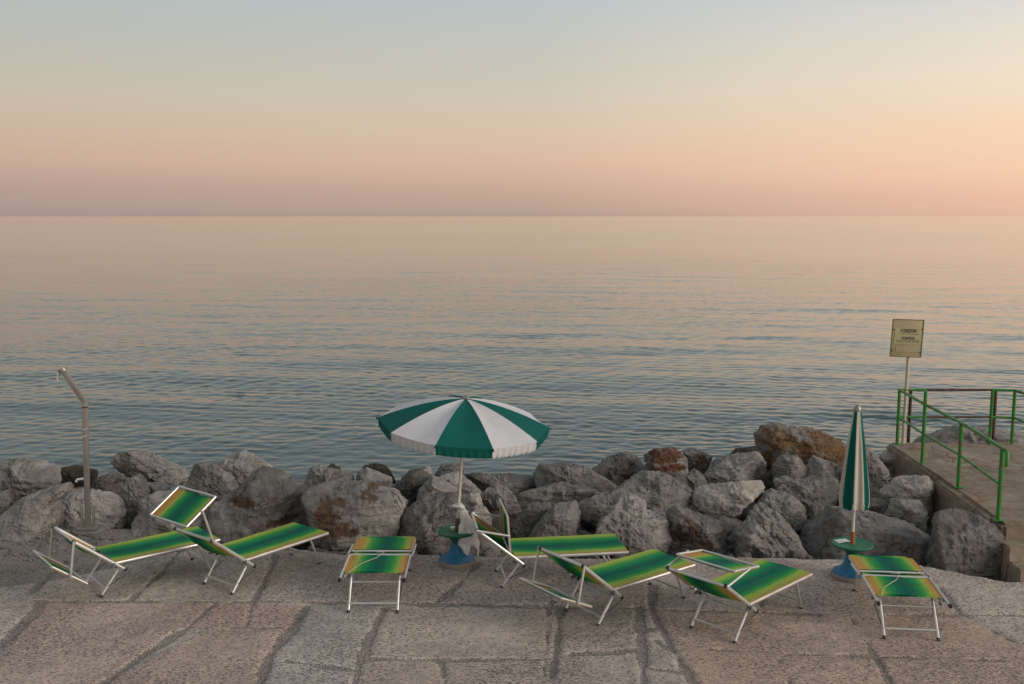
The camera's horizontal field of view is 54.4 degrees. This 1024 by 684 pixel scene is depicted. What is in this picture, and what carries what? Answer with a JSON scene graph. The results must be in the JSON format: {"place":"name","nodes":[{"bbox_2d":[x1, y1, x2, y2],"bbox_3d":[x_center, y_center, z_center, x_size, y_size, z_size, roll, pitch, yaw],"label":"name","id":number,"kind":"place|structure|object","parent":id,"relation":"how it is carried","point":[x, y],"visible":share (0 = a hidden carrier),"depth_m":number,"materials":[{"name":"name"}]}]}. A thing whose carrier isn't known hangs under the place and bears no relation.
{"place":"outdoors","nodes":[
{"label":"outdoors","id":0,"kind":"place"},
{"bbox_2d":[0,216,1023,502],"bbox_3d":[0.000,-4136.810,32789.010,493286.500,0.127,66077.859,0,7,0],"label":"sea","id":1,"kind":"structure","parent":0,"point":[296,346],"depth_m":47.36,"materials":[{"name":"teal liquid"}]},
{"bbox_2d":[0,529,1023,683],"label":"pavement","id":2,"kind":"structure","parent":0,"point":[118,632],"depth_m":9.99,"materials":[{"name":"stone"}]},
{"bbox_2d":[56,366,106,534],"bbox_3d":[-5.590,1.401,13.019,0.430,2.207,0.430,5,9,33],"label":"beach shower","id":3,"kind":"object","parent":2,"relation":"on","point":[93,528],"visible":1,"depth_m":13.02,"materials":[{"name":"metal"}]},
{"bbox_2d":[32,525,219,597],"bbox_3d":[-4.307,2.354,11.218,1.874,0.736,0.736,-6,10,-41],"label":"sun lounger","id":4,"kind":"object","parent":2,"relation":"on","point":[152,546],"visible":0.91,"depth_m":11.17,"materials":[{"name":"fabric"}]},
{"bbox_2d":[149,485,328,594],"bbox_3d":[-3.018,2.124,11.242,0.736,1.185,1.941,6,9,38],"label":"sun lounger","id":5,"kind":"object","parent":2,"relation":"on","point":[180,507],"visible":1,"depth_m":10.93,"materials":[{"name":"fabric"}]},
{"bbox_2d":[337,536,416,612],"bbox_3d":[-1.450,2.522,10.993,0.736,0.458,1.406,0,7,0],"label":"sun lounger","id":6,"kind":"object","parent":2,"relation":"on","point":[390,554],"visible":1,"depth_m":10.81,"materials":[{"name":"fabric"}]},
{"bbox_2d":[437,524,475,569],"bbox_3d":[-0.654,2.438,11.805,0.462,0.424,0.462,0,7,0],"label":"umbrella stand","id":7,"kind":"object","parent":2,"relation":"on","point":[454,557],"visible":0.84,"depth_m":11.69,"materials":[{"name":"blue plastic"}]},
{"bbox_2d":[376,395,551,531],"bbox_3d":[-0.594,1.484,11.630,2.038,1.788,1.973,4,11,-1],"label":"beach umbrella","id":8,"kind":"object","parent":7,"relation":"on","point":[464,426],"visible":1,"depth_m":11.01,"materials":[{"name":"fabric"}]},
{"bbox_2d":[451,503,479,556],"bbox_3d":[-0.546,2.222,11.726,0.346,0.642,0.164,1,7,5],"label":"plastic bag","id":9,"kind":"object","parent":8,"relation":"hanging from","point":[466,526],"visible":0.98,"depth_m":11.67,"materials":[{"name":"white plastic"}]},
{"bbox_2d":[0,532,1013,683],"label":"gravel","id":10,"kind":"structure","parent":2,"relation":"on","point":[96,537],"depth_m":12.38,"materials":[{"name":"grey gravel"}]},
{"bbox_2d":[469,498,628,587],"bbox_3d":[0.409,2.274,11.336,1.739,0.866,0.736,-1,7,-8],"label":"sun lounger","id":11,"kind":"object","parent":2,"relation":"on","point":[603,545],"visible":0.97,"depth_m":11.34,"materials":[{"name":"fabric"}]},
{"bbox_2d":[518,546,694,625],"bbox_3d":[1.030,2.450,10.425,1.916,0.743,0.736,-5,9,-37],"label":"sun lounger","id":12,"kind":"object","parent":2,"relation":"on","point":[614,576],"visible":0.99,"depth_m":10.39,"materials":[{"name":"fabric"}]},
{"bbox_2d":[664,549,812,643],"bbox_3d":[2.345,2.457,10.112,1.675,0.809,0.736,-7,10,-44],"label":"sun lounger","id":13,"kind":"object","parent":2,"relation":"on","point":[749,585],"visible":1,"depth_m":9.95,"materials":[{"name":"fabric"}]},
{"bbox_2d":[831,537,873,583],"bbox_3d":[3.873,2.495,11.347,0.462,0.424,0.462,0,7,0],"label":"umbrella stand","id":14,"kind":"object","parent":2,"relation":"on","point":[844,571],"visible":0.71,"depth_m":11.26,"materials":[{"name":"blue plastic"}]},
{"bbox_2d":[834,539,849,542],"bbox_3d":[3.779,2.276,11.401,0.150,0.006,0.100,-3,8,-14],"label":"card","id":15,"kind":"object","parent":14,"relation":"on","point":[841,540],"visible":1,"depth_m":11.40,"materials":[{"name":"white paper"}]},
{"bbox_2d":[839,404,869,543],"bbox_3d":[3.866,1.557,11.229,0.316,1.735,0.311,0,7,0],"label":"beach umbrella","id":16,"kind":"object","parent":14,"relation":"on","point":[854,494],"visible":1,"depth_m":11.13,"materials":[{"name":"fabric"}]},
{"bbox_2d":[848,555,951,640],"bbox_3d":[3.965,2.605,10.335,0.736,0.458,1.406,1,7,6],"label":"sun lounger","id":17,"kind":"object","parent":2,"relation":"on","point":[897,576],"visible":1,"depth_m":10.16,"materials":[{"name":"fabric"}]},
{"bbox_2d":[0,0,1023,215],"label":"sky","id":18,"kind":"structure","parent":0,"point":[108,107],"materials":[{"name":"orange"}]},
{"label":"shore bed","id":19,"kind":"structure","parent":0,"visible":0},
{"bbox_2d":[0,482,73,542],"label":"boulder","id":20,"kind":"object","parent":19,"relation":"on","point":[29,518],"visible":0.89,"depth_m":12.83,"materials":[{"name":"grey stone"}]},
{"bbox_2d":[60,488,127,528],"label":"boulder","id":21,"kind":"object","parent":19,"relation":"on","point":[110,510],"visible":0.48,"depth_m":13.64,"materials":[{"name":"grey stone"}]},
{"bbox_2d":[121,473,150,528],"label":"boulder","id":22,"kind":"object","parent":19,"relation":"on","point":[134,489],"visible":0.87,"depth_m":13.83,"materials":[{"name":"grey stone"}]},
{"bbox_2d":[137,490,172,514],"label":"boulder","id":23,"kind":"object","parent":19,"relation":"on","point":[154,498],"visible":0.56,"depth_m":13.60,"materials":[{"name":"grey stone"}]},
{"bbox_2d":[130,505,203,536],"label":"boulder","id":24,"kind":"object","parent":19,"relation":"on","point":[144,524],"visible":0.24,"depth_m":12.91,"materials":[{"name":"grey stone"}]},
{"bbox_2d":[217,450,272,484],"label":"boulder","id":25,"kind":"object","parent":19,"relation":"on","point":[240,466],"visible":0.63,"depth_m":15.40,"materials":[{"name":"grey stone"}]},
{"bbox_2d":[205,466,312,549],"bbox_3d":[-3.262,2.365,13.281,1.038,1.490,1.596,6,9,40],"label":"boulder","id":26,"kind":"object","parent":19,"relation":"on","point":[262,499],"visible":0.69,"depth_m":12.86,"materials":[{"name":"grey stone"}]},
{"bbox_2d":[300,479,408,553],"bbox_3d":[-2.035,2.410,13.074,1.374,1.200,1.008,0,7,0],"label":"boulder","id":27,"kind":"object","parent":19,"relation":"on","point":[345,514],"visible":0.73,"depth_m":12.66,"materials":[{"name":"grey stone"}]},
{"bbox_2d":[362,463,395,484],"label":"boulder","id":28,"kind":"object","parent":19,"relation":"on","point":[383,469],"visible":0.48,"depth_m":16.07,"materials":[{"name":"grey stone"}]},
{"bbox_2d":[397,491,500,556],"bbox_3d":[-0.814,2.557,12.840,1.032,1.233,1.474,-6,9,-38],"label":"boulder","id":29,"kind":"object","parent":19,"relation":"on","point":[424,518],"visible":0.49,"depth_m":12.56,"materials":[{"name":"stone"}]},
{"bbox_2d":[480,483,521,533],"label":"boulder","id":30,"kind":"object","parent":19,"relation":"on","point":[492,494],"visible":0.69,"depth_m":13.78,"materials":[{"name":"stone"}]},
{"bbox_2d":[73,487,933,567],"bbox_3d":[-1.452,2.818,14.520,15.648,1.277,5.684,0,7,0],"label":"rubble","id":31,"kind":"object","parent":19,"relation":"on","point":[732,523],"visible":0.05,"depth_m":13.23,"materials":[{"name":"stone"}]},
{"bbox_2d":[0,490,11,514],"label":"boulder","id":32,"kind":"object","parent":31,"relation":"on","point":[5,500],"visible":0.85,"depth_m":13.81,"materials":[{"name":"grey stone"}]},
{"bbox_2d":[0,458,61,506],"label":"boulder","id":33,"kind":"object","parent":31,"relation":"on","point":[20,478],"visible":0.71,"depth_m":14.36,"materials":[{"name":"grey stone"}]},
{"bbox_2d":[61,465,97,487],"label":"boulder","id":34,"kind":"object","parent":31,"relation":"on","point":[72,473],"visible":0.46,"depth_m":15.87,"materials":[{"name":"grey stone"}]},
{"bbox_2d":[91,471,126,496],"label":"boulder","id":35,"kind":"object","parent":31,"relation":"on","point":[113,481],"visible":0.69,"depth_m":14.89,"materials":[{"name":"stone"}]},
{"bbox_2d":[110,449,188,485],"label":"boulder","id":36,"kind":"object","parent":31,"relation":"on","point":[150,467],"visible":0.88,"depth_m":15.24,"materials":[{"name":"grey stone"}]},
{"bbox_2d":[148,482,171,494],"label":"boulder","id":37,"kind":"object","parent":31,"relation":"on","point":[157,486],"visible":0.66,"depth_m":14.60,"materials":[{"name":"stone"}]},
{"bbox_2d":[185,461,238,521],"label":"boulder","id":38,"kind":"object","parent":31,"relation":"on","point":[218,481],"visible":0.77,"depth_m":14.38,"materials":[{"name":"grey stone"}]},
{"bbox_2d":[305,464,353,486],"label":"boulder","id":39,"kind":"object","parent":31,"relation":"on","point":[319,473],"visible":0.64,"depth_m":14.87,"materials":[{"name":"grey stone"}]},
{"bbox_2d":[328,463,340,469],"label":"boulder","id":40,"kind":"object","parent":31,"relation":"on","point":[332,465],"visible":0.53,"depth_m":16.01,"materials":[{"name":"grey stone"}]},
{"bbox_2d":[356,467,392,487],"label":"boulder","id":41,"kind":"object","parent":31,"relation":"on","point":[372,475],"visible":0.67,"depth_m":14.98,"materials":[{"name":"grey stone"}]},
{"bbox_2d":[391,468,431,506],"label":"boulder","id":42,"kind":"object","parent":31,"relation":"on","point":[410,483],"visible":0.59,"depth_m":14.23,"materials":[{"name":"stone"}]},
{"bbox_2d":[422,466,431,473],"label":"boulder","id":43,"kind":"object","parent":31,"relation":"on","point":[427,469],"visible":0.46,"depth_m":15.81,"materials":[{"name":"grey stone"}]},
{"bbox_2d":[416,475,456,500],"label":"boulder","id":44,"kind":"object","parent":31,"relation":"on","point":[434,484],"visible":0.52,"depth_m":13.94,"materials":[{"name":"grey stone"}]},
{"bbox_2d":[434,463,464,476],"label":"boulder","id":45,"kind":"object","parent":31,"relation":"on","point":[443,469],"visible":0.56,"depth_m":16.11,"materials":[{"name":"stone"}]},
{"bbox_2d":[438,471,481,498],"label":"boulder","id":46,"kind":"object","parent":31,"relation":"on","point":[467,486],"visible":0.37,"depth_m":14.85,"materials":[{"name":"grey stone"}]},
{"bbox_2d":[462,493,482,508],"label":"boulder","id":47,"kind":"object","parent":31,"relation":"on","point":[470,500],"visible":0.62,"depth_m":13.47,"materials":[{"name":"beige stone"}]},
{"bbox_2d":[466,504,491,525],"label":"boulder","id":48,"kind":"object","parent":31,"relation":"on","point":[483,509],"visible":0.34,"depth_m":13.16,"materials":[{"name":"beige stone"}]},
{"bbox_2d":[464,472,536,497],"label":"boulder","id":49,"kind":"object","parent":31,"relation":"on","point":[515,484],"visible":0.57,"depth_m":15.35,"materials":[{"name":"stone"}]},
{"bbox_2d":[517,481,598,510],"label":"boulder","id":50,"kind":"object","parent":31,"relation":"on","point":[556,493],"visible":0.57,"depth_m":14.03,"materials":[{"name":"grey stone"}]},
{"bbox_2d":[532,462,616,492],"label":"boulder","id":51,"kind":"object","parent":31,"relation":"on","point":[544,474],"visible":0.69,"depth_m":15.01,"materials":[{"name":"stone"}]},
{"bbox_2d":[578,491,633,531],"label":"boulder","id":52,"kind":"object","parent":31,"relation":"on","point":[594,508],"visible":0.51,"depth_m":13.47,"materials":[{"name":"grey stone"}]},
{"bbox_2d":[591,451,645,485],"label":"boulder","id":53,"kind":"object","parent":31,"relation":"on","point":[619,469],"visible":0.69,"depth_m":15.43,"materials":[{"name":"stone"}]},
{"bbox_2d":[643,447,688,485],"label":"boulder","id":54,"kind":"object","parent":31,"relation":"on","point":[672,461],"visible":0.73,"depth_m":15.18,"materials":[{"name":"red stone"}]},
{"bbox_2d":[686,468,707,490],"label":"boulder","id":55,"kind":"object","parent":31,"relation":"on","point":[695,478],"visible":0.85,"depth_m":14.68,"materials":[{"name":"stone"}]},
{"bbox_2d":[682,447,712,473],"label":"boulder","id":56,"kind":"object","parent":31,"relation":"on","point":[699,460],"visible":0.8,"depth_m":16.26,"materials":[{"name":"stone"}]},
{"bbox_2d":[704,470,729,483],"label":"boulder","id":57,"kind":"object","parent":31,"relation":"on","point":[715,476],"visible":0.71,"depth_m":15.17,"materials":[{"name":"stone"}]},
{"bbox_2d":[691,480,764,516],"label":"boulder","id":58,"kind":"object","parent":31,"relation":"on","point":[731,499],"visible":0.99,"depth_m":13.59,"materials":[{"name":"beige stone"}]},
{"bbox_2d":[703,451,766,483],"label":"boulder","id":59,"kind":"object","parent":31,"relation":"on","point":[752,465],"visible":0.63,"depth_m":15.35,"materials":[{"name":"grey stone"}]},
{"bbox_2d":[728,473,747,481],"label":"boulder","id":60,"kind":"object","parent":31,"relation":"on","point":[735,477],"visible":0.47,"depth_m":14.82,"materials":[{"name":"grey stone"}]},
{"bbox_2d":[773,475,793,489],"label":"boulder","id":61,"kind":"object","parent":31,"relation":"on","point":[783,479],"visible":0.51,"depth_m":14.66,"materials":[{"name":"grey stone"}]},
{"bbox_2d":[772,455,807,489],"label":"boulder","id":62,"kind":"object","parent":31,"relation":"on","point":[793,466],"visible":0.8,"depth_m":15.01,"materials":[{"name":"grey stone"}]},
{"bbox_2d":[753,423,845,490],"bbox_3d":[4.602,1.925,16.013,1.441,1.305,1.266,0,7,0],"label":"boulder","id":63,"kind":"object","parent":31,"relation":"on","point":[774,442],"visible":0.57,"depth_m":15.62,"materials":[{"name":"orange stone"}]},
{"bbox_2d":[807,455,839,483],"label":"boulder","id":64,"kind":"object","parent":31,"relation":"on","point":[818,467],"visible":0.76,"depth_m":14.97,"materials":[{"name":"grey stone"}]},
{"bbox_2d":[866,447,890,497],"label":"boulder","id":65,"kind":"object","parent":31,"relation":"on","point":[879,476],"visible":0.5,"depth_m":14.59,"materials":[{"name":"grey stone"}]},
{"bbox_2d":[867,497,889,514],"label":"boulder","id":66,"kind":"object","parent":31,"relation":"on","point":[879,505],"visible":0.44,"depth_m":13.55,"materials":[{"name":"stone"}]},
{"bbox_2d":[879,450,894,481],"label":"boulder","id":67,"kind":"object","parent":31,"relation":"on","point":[886,458],"visible":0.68,"depth_m":15.66,"materials":[{"name":"grey stone"}]},
{"bbox_2d":[878,475,934,522],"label":"boulder","id":68,"kind":"object","parent":31,"relation":"on","point":[918,487],"visible":0.69,"depth_m":13.75,"materials":[{"name":"beige stone"}]},
{"bbox_2d":[884,498,928,532],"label":"boulder","id":69,"kind":"object","parent":31,"relation":"on","point":[915,512],"visible":0.71,"depth_m":13.28,"materials":[{"name":"grey stone"}]},
{"bbox_2d":[510,502,550,537],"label":"boulder","id":70,"kind":"object","parent":19,"relation":"on","point":[528,519],"visible":0.81,"depth_m":13.20,"materials":[{"name":"stone"}]},
{"bbox_2d":[528,500,580,558],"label":"boulder","id":71,"kind":"object","parent":19,"relation":"on","point":[561,519],"visible":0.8,"depth_m":12.75,"materials":[{"name":"grey stone"}]},
{"bbox_2d":[594,492,672,558],"bbox_3d":[1.520,2.533,12.936,1.065,1.183,0.981,0,7,0],"label":"boulder","id":72,"kind":"object","parent":19,"relation":"on","point":[634,524],"visible":0.69,"depth_m":12.53,"materials":[{"name":"grey stone"}]},
{"bbox_2d":[611,470,693,517],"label":"boulder","id":73,"kind":"object","parent":19,"relation":"on","point":[658,492],"visible":0.6,"depth_m":13.69,"materials":[{"name":"grey stone"}]},
{"bbox_2d":[666,505,727,556],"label":"boulder","id":74,"kind":"object","parent":19,"relation":"on","point":[690,529],"visible":0.76,"depth_m":12.59,"materials":[{"name":"grey stone"}]},
{"bbox_2d":[730,445,755,453],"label":"boulder","id":75,"kind":"object","parent":19,"relation":"on","point":[744,449],"visible":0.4,"depth_m":17.27,"materials":[{"name":"grey stone"}]},
{"bbox_2d":[732,502,808,558],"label":"boulder","id":76,"kind":"object","parent":19,"relation":"on","point":[761,530],"visible":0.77,"depth_m":12.39,"materials":[{"name":"grey stone"}]},
{"bbox_2d":[754,488,806,533],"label":"boulder","id":77,"kind":"object","parent":19,"relation":"on","point":[790,508],"visible":0.56,"depth_m":13.46,"materials":[{"name":"grey stone"}]},
{"bbox_2d":[798,519,810,542],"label":"boulder","id":78,"kind":"object","parent":19,"relation":"on","point":[802,534],"visible":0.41,"depth_m":13.33,"materials":[{"name":"grey stone"}]},
{"bbox_2d":[776,475,839,519],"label":"boulder","id":79,"kind":"object","parent":19,"relation":"on","point":[813,495],"visible":0.62,"depth_m":14.14,"materials":[{"name":"grey stone"}]},
{"bbox_2d":[806,506,930,566],"bbox_3d":[4.547,2.648,12.812,1.540,1.108,1.324,0,7,0],"label":"boulder","id":80,"kind":"object","parent":19,"relation":"on","point":[884,535],"visible":0.6,"depth_m":12.44,"materials":[{"name":"grey stone"}]},
{"bbox_2d":[887,442,1023,581],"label":"concrete pier","id":81,"kind":"structure","parent":19,"relation":"on","point":[976,494],"depth_m":13.74,"materials":[{"name":"grey concrete"}]},
{"bbox_2d":[889,319,924,443],"bbox_3d":[6.227,0.643,15.812,0.531,2.041,0.075,0,7,-3],"label":"warning sign","id":82,"kind":"object","parent":81,"relation":"on","point":[906,338],"visible":1,"depth_m":15.70,"materials":[{"name":"beige plastic"}]},
{"bbox_2d":[893,388,1023,521],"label":"railing","id":83,"kind":"object","parent":81,"relation":"on","point":[992,417],"visible":0.95,"depth_m":14.69,"materials":[{"name":"green metal"}]},
{"bbox_2d":[923,507,1004,580],"bbox_3d":[5.493,2.573,12.104,1.023,1.213,0.880,0,7,0],"label":"boulder","id":84,"kind":"object","parent":19,"relation":"on","point":[965,542],"visible":0.75,"depth_m":11.71,"materials":[{"name":"stone"}]},
{"bbox_2d":[912,425,1023,442],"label":"boulder","id":85,"kind":"object","parent":19,"relation":"on","point":[949,434],"visible":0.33,"depth_m":18.74,"materials":[{"name":"grey stone"}]}
]}

